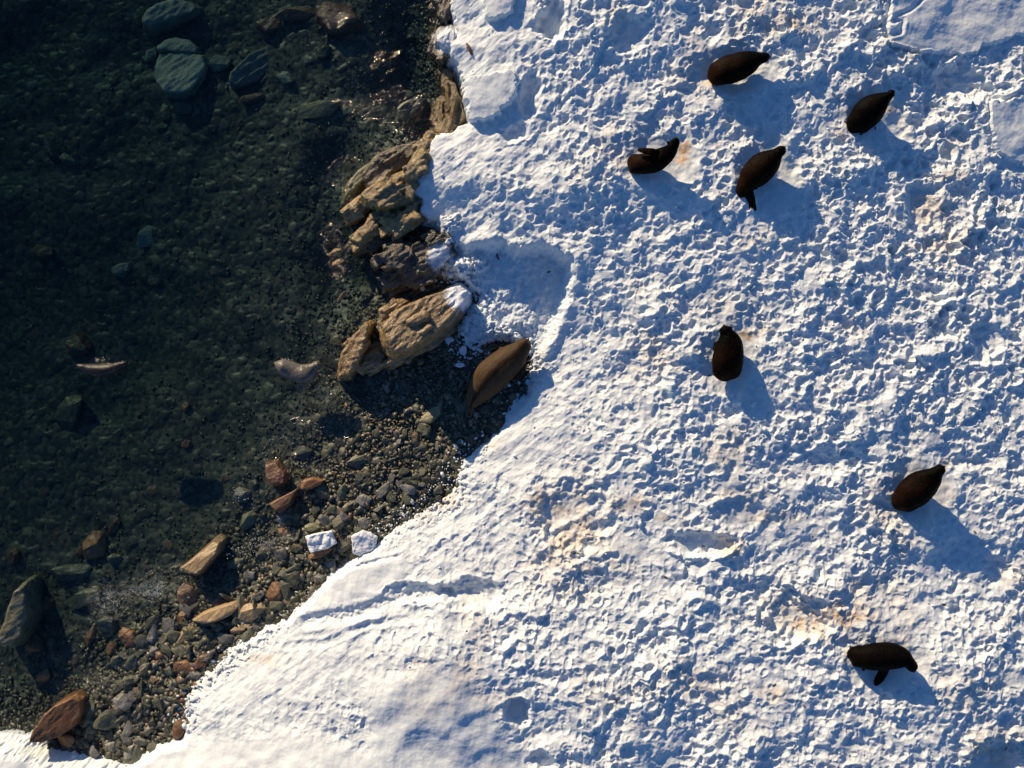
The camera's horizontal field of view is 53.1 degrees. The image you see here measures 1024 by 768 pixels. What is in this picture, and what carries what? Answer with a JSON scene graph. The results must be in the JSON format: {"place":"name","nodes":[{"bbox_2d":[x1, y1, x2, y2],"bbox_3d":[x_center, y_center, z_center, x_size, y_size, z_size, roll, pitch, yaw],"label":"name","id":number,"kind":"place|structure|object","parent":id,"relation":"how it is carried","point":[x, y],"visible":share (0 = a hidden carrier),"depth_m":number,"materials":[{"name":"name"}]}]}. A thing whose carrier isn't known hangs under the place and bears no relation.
{"place":"outdoors","nodes":[
{"label":"outdoors","id":0,"kind":"place"},
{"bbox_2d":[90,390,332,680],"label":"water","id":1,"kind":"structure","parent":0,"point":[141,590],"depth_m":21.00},
{"bbox_2d":[76,360,129,376],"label":"fur seal","id":2,"kind":"object","parent":1,"relation":"on","point":[101,370],"visible":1,"depth_m":20.77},
{"bbox_2d":[98,357,342,558],"bbox_3d":[-6.005,1.570,20.964,5.078,0.077,4.250,0,90,0],"label":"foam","id":3,"kind":"object","parent":1,"relation":"on","point":[273,525],"visible":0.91,"depth_m":20.99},
{"bbox_2d":[274,359,322,391],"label":"fur seal","id":4,"kind":"object","parent":1,"relation":"on","point":[301,375],"visible":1,"depth_m":20.66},
{"bbox_2d":[0,0,531,755],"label":"sea bed","id":5,"kind":"object","parent":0,"point":[108,132],"visible":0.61,"depth_m":22.02,"materials":[{"name":"gravel"}]},
{"bbox_2d":[0,574,43,646],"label":"rock","id":6,"kind":"object","parent":5,"relation":"on","point":[23,616],"visible":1,"depth_m":21.10,"materials":[{"name":"stone"}]},
{"bbox_2d":[31,244,54,260],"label":"rock","id":7,"kind":"object","parent":5,"relation":"on","point":[42,252],"visible":1,"depth_m":22.42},
{"bbox_2d":[59,153,74,165],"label":"rock","id":8,"kind":"object","parent":5,"relation":"on","point":[67,159],"visible":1,"depth_m":22.48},
{"bbox_2d":[50,564,91,580],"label":"rock","id":9,"kind":"object","parent":5,"relation":"on","point":[70,572],"visible":1,"depth_m":21.61,"materials":[{"name":"stone"}]},
{"bbox_2d":[68,586,101,609],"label":"rock","id":10,"kind":"object","parent":5,"relation":"on","point":[81,598],"visible":0.99,"depth_m":21.51,"materials":[{"name":"stone"}]},
{"bbox_2d":[85,625,96,645],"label":"rock","id":11,"kind":"object","parent":5,"relation":"on","point":[90,635],"visible":1,"depth_m":21.38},
{"bbox_2d":[106,642,117,654],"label":"rock","id":12,"kind":"object","parent":5,"relation":"on","point":[111,647],"visible":1,"depth_m":21.21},
{"bbox_2d":[108,518,119,535],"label":"rock","id":13,"kind":"object","parent":5,"relation":"on","point":[114,525],"visible":1,"depth_m":21.73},
{"bbox_2d":[107,553,122,564],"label":"rock","id":14,"kind":"object","parent":5,"relation":"on","point":[114,559],"visible":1,"depth_m":21.62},
{"bbox_2d":[111,263,131,277],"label":"rock","id":15,"kind":"object","parent":5,"relation":"on","point":[120,270],"visible":1,"depth_m":22.31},
{"bbox_2d":[122,674,139,684],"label":"rock","id":16,"kind":"object","parent":5,"relation":"on","point":[131,680],"visible":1,"depth_m":20.93,"materials":[{"name":"stone"}]},
{"bbox_2d":[134,635,149,648],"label":"stone","id":17,"kind":"object","parent":5,"relation":"on","point":[141,642],"visible":1,"depth_m":21.05,"materials":[{"name":"stone"}]},
{"bbox_2d":[137,225,153,247],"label":"rock","id":18,"kind":"object","parent":5,"relation":"on","point":[145,238],"visible":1,"depth_m":22.30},
{"bbox_2d":[144,47,156,62],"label":"rock","id":19,"kind":"object","parent":5,"relation":"on","point":[150,54],"visible":1,"depth_m":22.47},
{"bbox_2d":[154,698,165,711],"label":"stone","id":20,"kind":"object","parent":5,"relation":"on","point":[160,706],"visible":1,"depth_m":20.83,"materials":[{"name":"stone"}]},
{"bbox_2d":[159,103,170,121],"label":"rock","id":21,"kind":"object","parent":5,"relation":"on","point":[164,113],"visible":1,"depth_m":22.30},
{"bbox_2d":[142,0,203,36],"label":"submerged rock","id":22,"kind":"object","parent":5,"relation":"on","point":[162,17],"visible":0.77,"depth_m":22.05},
{"bbox_2d":[157,37,201,54],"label":"submerged rock","id":23,"kind":"object","parent":5,"relation":"on","point":[174,45],"visible":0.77,"depth_m":22.09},
{"bbox_2d":[154,53,208,99],"bbox_3d":[-7.172,-6.701,22.444,1.266,0.982,1.104,0,90,0],"label":"submerged rock","id":24,"kind":"object","parent":5,"relation":"on","point":[179,76],"visible":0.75,"depth_m":22.04,"materials":[{"name":"stone"}]},
{"bbox_2d":[181,533,228,574],"bbox_3d":[-6.295,3.580,21.141,1.102,0.764,0.432,-42,90,0],"label":"rock","id":25,"kind":"object","parent":5,"relation":"on","point":[201,562],"visible":0.99,"depth_m":20.91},
{"bbox_2d":[240,630,253,641],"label":"stone","id":26,"kind":"object","parent":5,"relation":"on","point":[246,636],"visible":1,"depth_m":20.78,"materials":[{"name":"stone"}]},
{"bbox_2d":[229,47,268,88],"bbox_3d":[-5.530,-6.785,22.333,0.667,1.037,1.495,41,90,0],"label":"submerged rock","id":27,"kind":"object","parent":5,"relation":"on","point":[250,69],"visible":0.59,"depth_m":21.95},
{"bbox_2d":[240,509,258,529],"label":"rock","id":28,"kind":"object","parent":5,"relation":"on","point":[249,520],"visible":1,"depth_m":21.23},
{"bbox_2d":[239,93,264,103],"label":"rock","id":29,"kind":"object","parent":5,"relation":"on","point":[251,98],"visible":1,"depth_m":21.94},
{"bbox_2d":[0,0,537,762],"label":"pebbles","id":30,"kind":"object","parent":5,"relation":"on","point":[236,584],"visible":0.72,"depth_m":21.08,"materials":[{"name":"gravel"}]},
{"bbox_2d":[6,548,20,563],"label":"rock","id":31,"kind":"object","parent":30,"relation":"on","point":[13,555],"visible":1,"depth_m":21.85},
{"bbox_2d":[25,633,43,651],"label":"rock","id":32,"kind":"object","parent":30,"relation":"on","point":[34,642],"visible":0.9,"depth_m":21.55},
{"bbox_2d":[36,669,50,682],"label":"rock","id":33,"kind":"object","parent":30,"relation":"on","point":[43,675],"visible":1,"depth_m":21.42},
{"bbox_2d":[29,689,88,742],"bbox_3d":[-9.181,6.826,21.014,1.247,1.200,0.648,-43,90,0],"label":"boulder","id":34,"kind":"object","parent":30,"relation":"on","point":[63,715],"visible":0.88,"depth_m":20.65,"materials":[{"name":"stone"}]},
{"bbox_2d":[57,734,74,747],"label":"rock","id":35,"kind":"object","parent":30,"relation":"on","point":[67,740],"visible":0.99,"depth_m":20.97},
{"bbox_2d":[54,394,81,429],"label":"rock","id":36,"kind":"object","parent":30,"relation":"on","point":[67,413],"visible":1,"depth_m":22.04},
{"bbox_2d":[65,333,92,355],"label":"rock","id":37,"kind":"object","parent":30,"relation":"on","point":[79,344],"visible":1,"depth_m":22.21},
{"bbox_2d":[80,699,96,727],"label":"rock","id":38,"kind":"object","parent":30,"relation":"on","point":[87,718],"visible":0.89,"depth_m":20.98,"materials":[{"name":"stone"}]},
{"bbox_2d":[82,531,105,559],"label":"rock","id":39,"kind":"object","parent":30,"relation":"on","point":[94,545],"visible":1,"depth_m":21.65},
{"bbox_2d":[88,745,99,757],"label":"stone","id":40,"kind":"object","parent":30,"relation":"on","point":[93,751],"visible":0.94,"depth_m":20.82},
{"bbox_2d":[97,681,111,692],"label":"stone","id":41,"kind":"object","parent":30,"relation":"on","point":[102,686],"visible":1,"depth_m":21.04,"materials":[{"name":"stone"}]},
{"bbox_2d":[92,709,118,730],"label":"rock","id":42,"kind":"object","parent":30,"relation":"on","point":[105,720],"visible":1,"depth_m":20.87,"materials":[{"name":"stone"}]},
{"bbox_2d":[97,616,118,639],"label":"rock","id":43,"kind":"object","parent":30,"relation":"on","point":[108,625],"visible":0.99,"depth_m":21.29,"materials":[{"name":"stone"}]},
{"bbox_2d":[110,655,121,669],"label":"rock","id":44,"kind":"object","parent":30,"relation":"on","point":[115,661],"visible":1,"depth_m":21.12,"materials":[{"name":"stone"}]},
{"bbox_2d":[111,678,122,695],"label":"stone","id":45,"kind":"object","parent":30,"relation":"on","point":[117,687],"visible":1,"depth_m":20.95,"materials":[{"name":"stone"}]},
{"bbox_2d":[112,693,132,711],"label":"rock","id":46,"kind":"object","parent":30,"relation":"on","point":[121,701],"visible":1,"depth_m":20.85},
{"bbox_2d":[118,627,136,647],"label":"rock","id":47,"kind":"object","parent":30,"relation":"on","point":[127,636],"visible":0.98,"depth_m":21.09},
{"bbox_2d":[122,720,132,736],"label":"stone","id":48,"kind":"object","parent":30,"relation":"on","point":[127,730],"visible":1,"depth_m":20.88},
{"bbox_2d":[122,745,134,763],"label":"rock","id":49,"kind":"object","parent":30,"relation":"on","point":[126,755],"visible":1,"depth_m":20.83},
{"bbox_2d":[125,654,137,670],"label":"rock","id":50,"kind":"object","parent":30,"relation":"on","point":[131,661],"visible":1,"depth_m":21.01,"materials":[{"name":"stone"}]},
{"bbox_2d":[132,745,141,762],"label":"stone","id":51,"kind":"object","parent":30,"relation":"on","point":[136,755],"visible":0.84,"depth_m":20.80,"materials":[{"name":"stone"}]},
{"bbox_2d":[139,662,151,676],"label":"rock","id":52,"kind":"object","parent":30,"relation":"on","point":[144,669],"visible":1,"depth_m":20.92,"materials":[{"name":"stone"}]},
{"bbox_2d":[146,624,158,643],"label":"stone","id":53,"kind":"object","parent":30,"relation":"on","point":[152,637],"visible":1,"depth_m":21.03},
{"bbox_2d":[146,614,161,633],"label":"rock","id":54,"kind":"object","parent":30,"relation":"on","point":[155,619],"visible":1,"depth_m":21.11,"materials":[{"name":"stone"}]},
{"bbox_2d":[162,617,175,632],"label":"stone","id":55,"kind":"object","parent":30,"relation":"on","point":[168,623],"visible":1,"depth_m":21.04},
{"bbox_2d":[166,630,180,643],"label":"stone","id":56,"kind":"object","parent":30,"relation":"on","point":[171,635],"visible":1,"depth_m":20.94,"materials":[{"name":"stone"}]},
{"bbox_2d":[171,644,186,655],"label":"stone","id":57,"kind":"object","parent":30,"relation":"on","point":[178,650],"visible":1,"depth_m":20.90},
{"bbox_2d":[172,716,187,739],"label":"rock","id":58,"kind":"object","parent":30,"relation":"on","point":[178,730],"visible":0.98,"depth_m":20.75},
{"bbox_2d":[173,659,194,674],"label":"rock","id":59,"kind":"object","parent":30,"relation":"on","point":[184,666],"visible":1,"depth_m":20.82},
{"bbox_2d":[177,582,199,606],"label":"rock","id":60,"kind":"object","parent":30,"relation":"on","point":[187,593],"visible":1,"depth_m":21.08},
{"bbox_2d":[194,654,212,668],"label":"rock","id":61,"kind":"object","parent":30,"relation":"on","point":[198,663],"visible":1,"depth_m":20.82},
{"bbox_2d":[192,601,237,623],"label":"rock","id":62,"kind":"object","parent":30,"relation":"on","point":[220,612],"visible":0.84,"depth_m":20.80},
{"bbox_2d":[208,55,230,71],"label":"rock","id":63,"kind":"object","parent":30,"relation":"on","point":[217,63],"visible":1,"depth_m":22.08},
{"bbox_2d":[217,633,233,643],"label":"stone","id":64,"kind":"object","parent":30,"relation":"on","point":[222,638],"visible":1,"depth_m":20.85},
{"bbox_2d":[227,558,245,568],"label":"rock","id":65,"kind":"object","parent":30,"relation":"on","point":[233,563],"visible":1,"depth_m":21.16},
{"bbox_2d":[230,622,250,634],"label":"rock","id":66,"kind":"object","parent":30,"relation":"on","point":[235,630],"visible":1,"depth_m":20.85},
{"bbox_2d":[236,595,246,612],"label":"stone","id":67,"kind":"object","parent":30,"relation":"on","point":[241,602],"visible":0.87,"depth_m":20.89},
{"bbox_2d":[233,486,250,502],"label":"rock","id":68,"kind":"object","parent":30,"relation":"on","point":[243,496],"visible":0.98,"depth_m":21.33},
{"bbox_2d":[233,603,264,622],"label":"rock","id":69,"kind":"object","parent":30,"relation":"on","point":[247,613],"visible":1,"depth_m":20.83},
{"bbox_2d":[255,542,276,562],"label":"rock","id":70,"kind":"object","parent":30,"relation":"on","point":[262,554],"visible":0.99,"depth_m":21.05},
{"bbox_2d":[255,17,281,33],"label":"rock","id":71,"kind":"object","parent":30,"relation":"on","point":[267,25],"visible":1,"depth_m":21.90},
{"bbox_2d":[265,581,281,600],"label":"rock","id":72,"kind":"object","parent":30,"relation":"on","point":[273,593],"visible":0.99,"depth_m":20.85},
{"bbox_2d":[265,458,290,486],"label":"rock","id":73,"kind":"object","parent":30,"relation":"on","point":[277,472],"visible":0.9,"depth_m":20.91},
{"bbox_2d":[274,548,288,560],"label":"stone","id":74,"kind":"object","parent":30,"relation":"on","point":[281,554],"visible":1,"depth_m":20.87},
{"bbox_2d":[269,487,299,513],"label":"rock","id":75,"kind":"object","parent":30,"relation":"on","point":[281,504],"visible":0.84,"depth_m":20.85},
{"bbox_2d":[276,71,293,83],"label":"rock","id":76,"kind":"object","parent":30,"relation":"on","point":[284,77],"visible":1,"depth_m":21.84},
{"bbox_2d":[279,580,290,598],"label":"stone","id":77,"kind":"object","parent":30,"relation":"on","point":[285,587],"visible":1,"depth_m":20.84,"materials":[{"name":"stone"}]},
{"bbox_2d":[278,506,293,519],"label":"rock","id":78,"kind":"object","parent":30,"relation":"on","point":[287,513],"visible":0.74,"depth_m":21.04,"materials":[{"name":"stone"}]},
{"bbox_2d":[284,572,300,585],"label":"rock","id":79,"kind":"object","parent":30,"relation":"on","point":[291,580],"visible":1,"depth_m":20.85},
{"bbox_2d":[272,6,314,21],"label":"rock","id":80,"kind":"object","parent":30,"relation":"on","point":[295,13],"visible":0.94,"depth_m":21.79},
{"bbox_2d":[291,445,312,460],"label":"rock","id":81,"kind":"object","parent":30,"relation":"on","point":[300,452],"visible":1,"depth_m":21.15,"materials":[{"name":"stone"}]},
{"bbox_2d":[301,477,324,489],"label":"rock","id":82,"kind":"object","parent":30,"relation":"on","point":[309,483],"visible":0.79,"depth_m":20.83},
{"bbox_2d":[299,100,339,118],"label":"rock","id":83,"kind":"object","parent":30,"relation":"on","point":[317,109],"visible":1,"depth_m":21.66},
{"bbox_2d":[308,547,331,558],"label":"rock","id":84,"kind":"object","parent":30,"relation":"on","point":[318,554],"visible":0.82,"depth_m":20.84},
{"bbox_2d":[305,530,336,552],"bbox_3d":[-3.860,3.181,20.742,0.606,0.226,0.362,-12,90,0],"label":"snow block","id":85,"kind":"object","parent":30,"relation":"on","point":[318,541],"depth_m":20.66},
{"bbox_2d":[318,514,329,526],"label":"rock","id":86,"kind":"object","parent":30,"relation":"on","point":[323,519],"visible":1,"depth_m":20.88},
{"bbox_2d":[337,541,351,552],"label":"stone","id":87,"kind":"object","parent":30,"relation":"on","point":[344,546],"visible":0.84,"depth_m":20.77,"materials":[{"name":"stone"}]},
{"bbox_2d":[347,455,367,466],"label":"rock","id":88,"kind":"object","parent":30,"relation":"on","point":[354,461],"visible":1,"depth_m":20.91,"materials":[{"name":"stone"}]},
{"bbox_2d":[358,516,368,528],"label":"rock","id":89,"kind":"object","parent":30,"relation":"on","point":[363,523],"visible":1,"depth_m":20.76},
{"bbox_2d":[351,530,377,555],"bbox_3d":[-2.980,3.208,20.709,0.527,0.271,0.507,0,90,0],"label":"snow block","id":90,"kind":"object","parent":30,"relation":"on","point":[363,541],"depth_m":20.60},
{"bbox_2d":[400,484,416,494],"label":"rock","id":91,"kind":"object","parent":30,"relation":"on","point":[405,488],"visible":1,"depth_m":20.77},
{"bbox_2d":[417,423,430,435],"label":"rock","id":92,"kind":"object","parent":30,"relation":"on","point":[425,428],"visible":1,"depth_m":20.82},
{"bbox_2d":[419,405,441,423],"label":"rock","id":93,"kind":"object","parent":30,"relation":"on","point":[431,415],"visible":1,"depth_m":20.82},
{"bbox_2d":[465,338,530,417],"bbox_3d":[-0.348,-0.182,20.519,1.981,0.590,0.779,-38,90,0],"label":"fur seal","id":94,"kind":"object","parent":30,"relation":"on","point":[497,371],"visible":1,"depth_m":20.35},
{"bbox_2d":[269,600,282,610],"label":"stone","id":95,"kind":"object","parent":5,"relation":"on","point":[277,605],"visible":1,"depth_m":20.84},
{"bbox_2d":[304,522,320,532],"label":"rock","id":96,"kind":"object","parent":5,"relation":"on","point":[313,527],"visible":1,"depth_m":20.88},
{"bbox_2d":[315,484,329,499],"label":"rock","id":97,"kind":"object","parent":5,"relation":"on","point":[322,490],"visible":1,"depth_m":20.90,"materials":[{"name":"stone"}]},
{"bbox_2d":[315,43,331,58],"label":"rock","id":98,"kind":"object","parent":5,"relation":"on","point":[323,51],"visible":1,"depth_m":21.63,"materials":[{"name":"stone"}]},
{"bbox_2d":[315,2,365,36],"bbox_3d":[-3.644,-7.643,21.602,0.975,0.452,0.734,47,90,0],"label":"rock","id":99,"kind":"object","parent":5,"relation":"on","point":[334,19],"visible":1,"depth_m":21.44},
{"bbox_2d":[337,483,346,500],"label":"rock","id":100,"kind":"object","parent":5,"relation":"on","point":[341,492],"visible":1,"depth_m":20.89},
{"bbox_2d":[340,163,368,207],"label":"submerged rock","id":101,"kind":"object","parent":5,"relation":"on","point":[352,188],"visible":0.44,"depth_m":21.04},
{"bbox_2d":[355,494,371,506],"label":"rock","id":102,"kind":"object","parent":5,"relation":"on","point":[362,499],"visible":1,"depth_m":20.79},
{"bbox_2d":[343,139,420,254],"bbox_3d":[-2.640,-3.900,21.326,1.272,1.022,2.785,17,90,0],"label":"rock ledge","id":103,"kind":"object","parent":5,"relation":"on","point":[394,160],"visible":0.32,"depth_m":20.90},
{"bbox_2d":[376,482,391,498],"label":"rock","id":104,"kind":"object","parent":5,"relation":"on","point":[385,488],"visible":1,"depth_m":20.81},
{"bbox_2d":[340,130,439,255],"bbox_3d":[-2.248,-3.728,20.996,2.904,1.451,1.367,-41,90,0],"label":"rock outcrop","id":105,"kind":"object","parent":5,"relation":"on","point":[387,204],"visible":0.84,"depth_m":20.50,"materials":[{"name":"stone"}]},
{"bbox_2d":[337,283,472,382],"bbox_3d":[-2.213,-1.068,20.843,3.349,1.822,1.428,-17,90,0],"label":"boulder","id":106,"kind":"object","parent":5,"relation":"on","point":[409,330],"visible":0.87,"depth_m":20.48,"materials":[{"name":"stone"}]},
{"bbox_2d":[357,229,456,297],"bbox_3d":[-2.185,-2.464,21.073,2.175,1.347,1.381,0,90,0],"label":"rock outcrop","id":107,"kind":"object","parent":5,"relation":"on","point":[415,265],"visible":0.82,"depth_m":20.58,"materials":[{"name":"stone"}]},
{"bbox_2d":[394,98,427,133],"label":"submerged rock","id":108,"kind":"object","parent":5,"relation":"on","point":[410,113],"visible":0.79,"depth_m":21.12,"materials":[{"name":"stone"}]},
{"bbox_2d":[429,68,466,133],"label":"shore cliff","id":109,"kind":"structure","parent":5,"relation":"on","point":[447,115],"depth_m":20.65,"materials":[{"name":"stone"}]},
{"bbox_2d":[0,0,1023,767],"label":"snow","id":110,"kind":"structure","parent":0,"point":[312,682],"depth_m":19.86,"materials":[{"name":"snow"}]},
{"bbox_2d":[426,0,458,69],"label":"shore cliff","id":111,"kind":"structure","parent":110,"relation":"on","point":[441,41],"depth_m":20.49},
{"bbox_2d":[627,137,679,173],"bbox_3d":[2.724,-4.317,19.570,0.988,0.662,0.500,-14,90,0],"label":"fur seal","id":112,"kind":"object","parent":110,"relation":"on","point":[650,160],"visible":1,"depth_m":19.53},
{"bbox_2d":[712,324,743,381],"bbox_3d":[4.160,-0.598,19.702,0.604,0.454,1.105,0,90,0],"label":"fur seal","id":113,"kind":"object","parent":110,"relation":"on","point":[727,358],"visible":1,"depth_m":19.55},
{"bbox_2d":[707,51,770,85],"bbox_3d":[4.347,-6.078,19.560,1.229,0.429,0.549,-18,90,0],"label":"fur seal","id":114,"kind":"object","parent":110,"relation":"on","point":[733,68],"visible":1,"depth_m":19.42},
{"bbox_2d":[736,145,786,210],"bbox_3d":[4.708,-4.026,19.584,0.621,0.510,1.327,27,90,0],"label":"fur seal","id":115,"kind":"object","parent":110,"relation":"on","point":[760,169],"visible":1,"depth_m":19.48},
{"bbox_2d":[846,90,894,132],"bbox_3d":[6.864,-5.262,19.666,0.593,0.497,0.979,24,90,0],"label":"fur seal","id":116,"kind":"object","parent":110,"relation":"on","point":[867,113],"visible":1,"depth_m":19.54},
{"bbox_2d":[847,642,917,685],"bbox_3d":[7.055,5.267,19.485,1.072,0.489,0.893,-27,90,0],"label":"fur seal","id":117,"kind":"object","parent":110,"relation":"on","point":[882,658],"visible":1,"depth_m":19.36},
{"bbox_2d":[891,464,945,511],"bbox_3d":[7.803,1.978,19.577,0.626,0.625,1.175,38,90,0],"label":"fur seal","id":118,"kind":"object","parent":110,"relation":"on","point":[915,490],"visible":1,"depth_m":19.45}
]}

